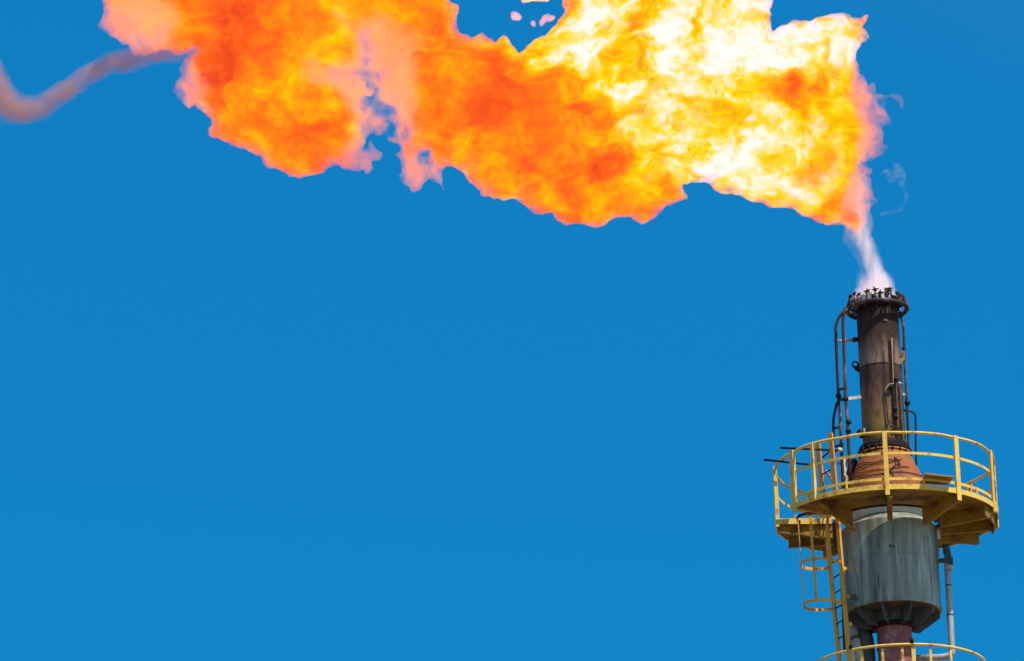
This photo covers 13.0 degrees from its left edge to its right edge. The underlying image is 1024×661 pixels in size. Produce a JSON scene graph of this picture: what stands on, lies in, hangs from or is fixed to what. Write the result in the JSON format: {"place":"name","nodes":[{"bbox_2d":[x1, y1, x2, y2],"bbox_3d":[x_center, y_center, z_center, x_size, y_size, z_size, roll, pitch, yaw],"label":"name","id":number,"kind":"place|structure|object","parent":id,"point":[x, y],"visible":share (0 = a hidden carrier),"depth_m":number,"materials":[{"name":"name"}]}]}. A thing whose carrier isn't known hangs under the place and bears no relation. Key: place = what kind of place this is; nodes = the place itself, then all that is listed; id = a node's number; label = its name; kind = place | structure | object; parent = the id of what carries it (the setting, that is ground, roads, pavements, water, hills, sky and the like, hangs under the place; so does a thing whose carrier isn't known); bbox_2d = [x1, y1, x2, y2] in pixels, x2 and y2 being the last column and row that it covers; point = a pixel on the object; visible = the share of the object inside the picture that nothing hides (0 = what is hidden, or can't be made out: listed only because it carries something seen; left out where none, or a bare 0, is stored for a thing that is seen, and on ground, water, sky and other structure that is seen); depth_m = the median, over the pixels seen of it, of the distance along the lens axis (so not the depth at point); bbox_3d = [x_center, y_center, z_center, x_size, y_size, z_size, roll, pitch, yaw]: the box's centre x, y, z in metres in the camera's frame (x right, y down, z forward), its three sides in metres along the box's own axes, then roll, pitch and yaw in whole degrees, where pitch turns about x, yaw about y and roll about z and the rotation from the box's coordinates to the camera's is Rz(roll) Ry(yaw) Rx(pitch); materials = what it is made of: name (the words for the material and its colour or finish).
{"place":"outdoors","nodes":[
{"label":"outdoors","id":0,"kind":"place"},
{"bbox_2d":[0,0,1023,660],"label":"sky","id":1,"kind":"structure","parent":0,"point":[330,330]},
{"bbox_2d":[764,286,998,660],"bbox_3d":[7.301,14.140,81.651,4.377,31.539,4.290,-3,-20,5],"label":"flare stack","id":2,"kind":"object","parent":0,"point":[886,505],"visible":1,"depth_m":84.71,"materials":[{"name":"grey metal"}]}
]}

